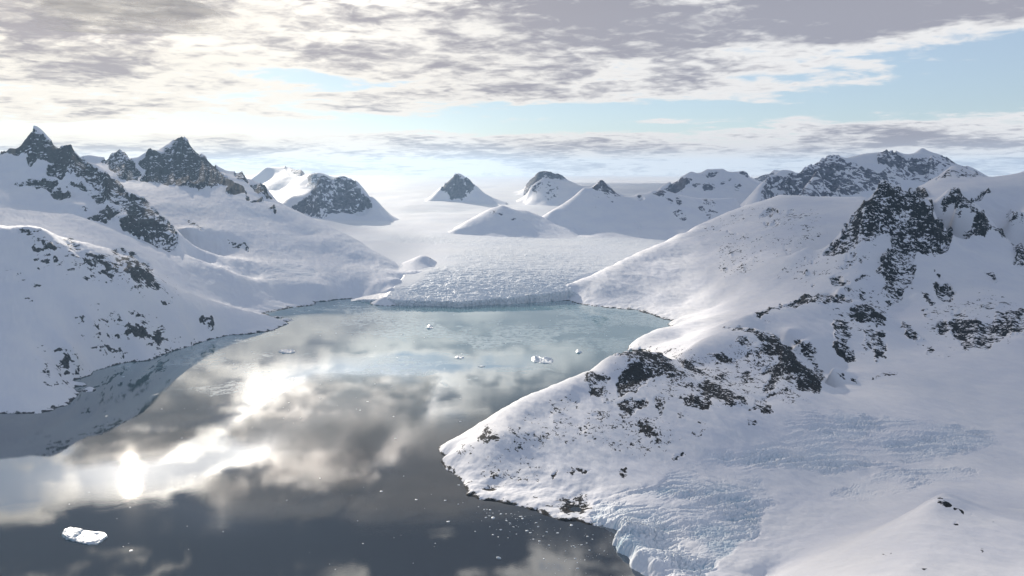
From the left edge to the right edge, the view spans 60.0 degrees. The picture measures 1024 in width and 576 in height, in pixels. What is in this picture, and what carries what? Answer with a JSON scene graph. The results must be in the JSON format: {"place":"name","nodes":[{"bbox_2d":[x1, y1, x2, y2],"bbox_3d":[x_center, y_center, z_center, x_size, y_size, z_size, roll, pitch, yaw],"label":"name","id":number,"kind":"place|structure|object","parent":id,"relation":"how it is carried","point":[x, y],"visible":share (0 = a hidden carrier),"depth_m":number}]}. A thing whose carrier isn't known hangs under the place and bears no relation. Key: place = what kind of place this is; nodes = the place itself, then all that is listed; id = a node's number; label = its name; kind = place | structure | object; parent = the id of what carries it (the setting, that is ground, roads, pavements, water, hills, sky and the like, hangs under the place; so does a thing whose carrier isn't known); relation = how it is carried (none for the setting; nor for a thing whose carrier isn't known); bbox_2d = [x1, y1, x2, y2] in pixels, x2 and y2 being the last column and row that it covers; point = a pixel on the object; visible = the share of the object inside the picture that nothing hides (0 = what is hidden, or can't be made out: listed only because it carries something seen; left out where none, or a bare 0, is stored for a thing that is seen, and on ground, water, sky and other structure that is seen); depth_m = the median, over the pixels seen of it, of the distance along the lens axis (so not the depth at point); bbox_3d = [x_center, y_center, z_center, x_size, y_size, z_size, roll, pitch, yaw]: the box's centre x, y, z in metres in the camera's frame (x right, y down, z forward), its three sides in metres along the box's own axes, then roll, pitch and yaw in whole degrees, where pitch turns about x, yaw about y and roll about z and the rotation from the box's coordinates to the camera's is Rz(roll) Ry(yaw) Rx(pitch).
{"place":"outdoors","nodes":[
{"label":"outdoors","id":0,"kind":"place"},
{"bbox_2d":[45,0,208,33],"bbox_3d":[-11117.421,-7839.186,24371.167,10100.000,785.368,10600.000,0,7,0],"label":"cloud","id":1,"kind":"structure","parent":0,"point":[143,14],"depth_m":24520.96},
{"bbox_2d":[0,225,292,413],"bbox_3d":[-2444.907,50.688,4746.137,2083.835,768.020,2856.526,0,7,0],"label":"hill","id":2,"kind":"structure","parent":0,"point":[70,310],"depth_m":4796.30},
{"bbox_2d":[0,126,421,317],"bbox_3d":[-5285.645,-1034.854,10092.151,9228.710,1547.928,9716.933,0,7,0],"label":"mountain range","id":3,"kind":"structure","parent":0,"point":[180,212],"depth_m":7956.89},
{"bbox_2d":[251,166,335,193],"bbox_3d":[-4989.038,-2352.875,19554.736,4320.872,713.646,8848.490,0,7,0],"label":"peak","id":4,"kind":"structure","parent":0,"point":[286,180],"depth_m":20160.65},
{"bbox_2d":[0,299,670,575],"bbox_3d":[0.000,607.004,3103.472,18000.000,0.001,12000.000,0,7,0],"label":"fjord water","id":5,"kind":"structure","parent":0,"point":[140,461],"depth_m":3191.64},
{"bbox_2d":[62,527,106,544],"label":"ice floe","id":6,"kind":"object","parent":5,"relation":"on","point":[82,536],"visible":1,"depth_m":2452.16},
{"bbox_2d":[278,349,294,352],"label":"ice floe","id":7,"kind":"object","parent":5,"relation":"on","point":[286,351],"visible":1,"depth_m":5003.46},
{"bbox_2d":[531,355,553,363],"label":"iceberg","id":8,"kind":"object","parent":5,"relation":"on","point":[545,360],"visible":1,"depth_m":4765.02},
{"bbox_2d":[282,175,398,220],"bbox_3d":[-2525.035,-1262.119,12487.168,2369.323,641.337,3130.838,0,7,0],"label":"nunatak","id":9,"kind":"structure","parent":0,"point":[341,197],"depth_m":12116.50},
{"bbox_2d":[399,255,436,270],"bbox_3d":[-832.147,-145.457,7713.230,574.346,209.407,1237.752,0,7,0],"label":"snow knob","id":10,"kind":"object","parent":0,"point":[419,262],"visible":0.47,"depth_m":7902.32},
{"bbox_2d":[0,0,1023,174],"label":"sky","id":11,"kind":"structure","parent":0,"point":[328,87]},
{"bbox_2d":[448,205,579,238],"bbox_3d":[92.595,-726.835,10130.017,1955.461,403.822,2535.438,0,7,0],"label":"rounded snow hill","id":12,"kind":"structure","parent":0,"point":[501,221],"depth_m":9990.90},
{"bbox_2d":[516,178,584,205],"bbox_3d":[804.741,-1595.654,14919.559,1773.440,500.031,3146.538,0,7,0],"label":"white snow dome","id":13,"kind":"structure","parent":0,"point":[547,192],"depth_m":14696.10},
{"bbox_2d":[513,171,626,195],"bbox_3d":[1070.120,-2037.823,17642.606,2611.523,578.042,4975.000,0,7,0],"label":"dark domed peak","id":14,"kind":"structure","parent":0,"point":[538,176],"depth_m":18069.60},
{"bbox_2d":[245,175,1003,306],"bbox_3d":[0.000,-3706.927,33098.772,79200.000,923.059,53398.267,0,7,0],"label":"glacier","id":15,"kind":"object","parent":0,"point":[466,270],"visible":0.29,"depth_m":9003.90},
{"bbox_2d":[425,173,505,204],"bbox_3d":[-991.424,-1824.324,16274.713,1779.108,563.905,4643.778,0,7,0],"label":"pyramid nunatak","id":16,"kind":"structure","parent":15,"relation":"on","point":[459,187],"depth_m":15132.65},
{"bbox_2d":[542,180,740,239],"bbox_3d":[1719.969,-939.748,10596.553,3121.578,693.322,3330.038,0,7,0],"label":"snow cone ridge","id":17,"kind":"structure","parent":0,"point":[601,209],"depth_m":10448.07},
{"bbox_2d":[438,327,856,536],"bbox_3d":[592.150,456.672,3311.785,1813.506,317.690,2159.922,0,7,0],"label":"headland","id":18,"kind":"structure","parent":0,"point":[614,424],"depth_m":3119.71},
{"bbox_2d":[658,169,760,204],"bbox_3d":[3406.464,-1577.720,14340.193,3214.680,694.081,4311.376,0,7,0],"label":"cliffed snow mountain","id":19,"kind":"structure","parent":0,"point":[740,187],"depth_m":14181.23},
{"bbox_2d":[751,170,797,182],"bbox_3d":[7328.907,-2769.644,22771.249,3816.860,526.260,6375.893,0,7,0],"label":"distant blue ridge","id":20,"kind":"structure","parent":0,"point":[761,179],"depth_m":23531.18},
{"bbox_2d":[563,165,1023,575],"bbox_3d":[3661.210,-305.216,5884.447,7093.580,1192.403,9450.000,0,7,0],"label":"mountain slopes","id":21,"kind":"structure","parent":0,"point":[898,300],"depth_m":5261.26},
{"bbox_2d":[588,404,1003,575],"bbox_3d":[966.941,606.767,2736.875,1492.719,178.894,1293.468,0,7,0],"label":"side glacier","id":22,"kind":"object","parent":21,"relation":"on","point":[687,519],"visible":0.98,"depth_m":2750.51},
{"bbox_2d":[740,148,987,206],"bbox_3d":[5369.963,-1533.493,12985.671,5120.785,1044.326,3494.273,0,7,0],"label":"range","id":23,"kind":"structure","parent":0,"point":[861,175],"depth_m":12692.43},
{"bbox_2d":[778,494,1023,575],"bbox_3d":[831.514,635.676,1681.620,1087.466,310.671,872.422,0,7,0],"label":"foreground ridge","id":24,"kind":"structure","parent":0,"point":[945,535],"depth_m":1839.18}
]}

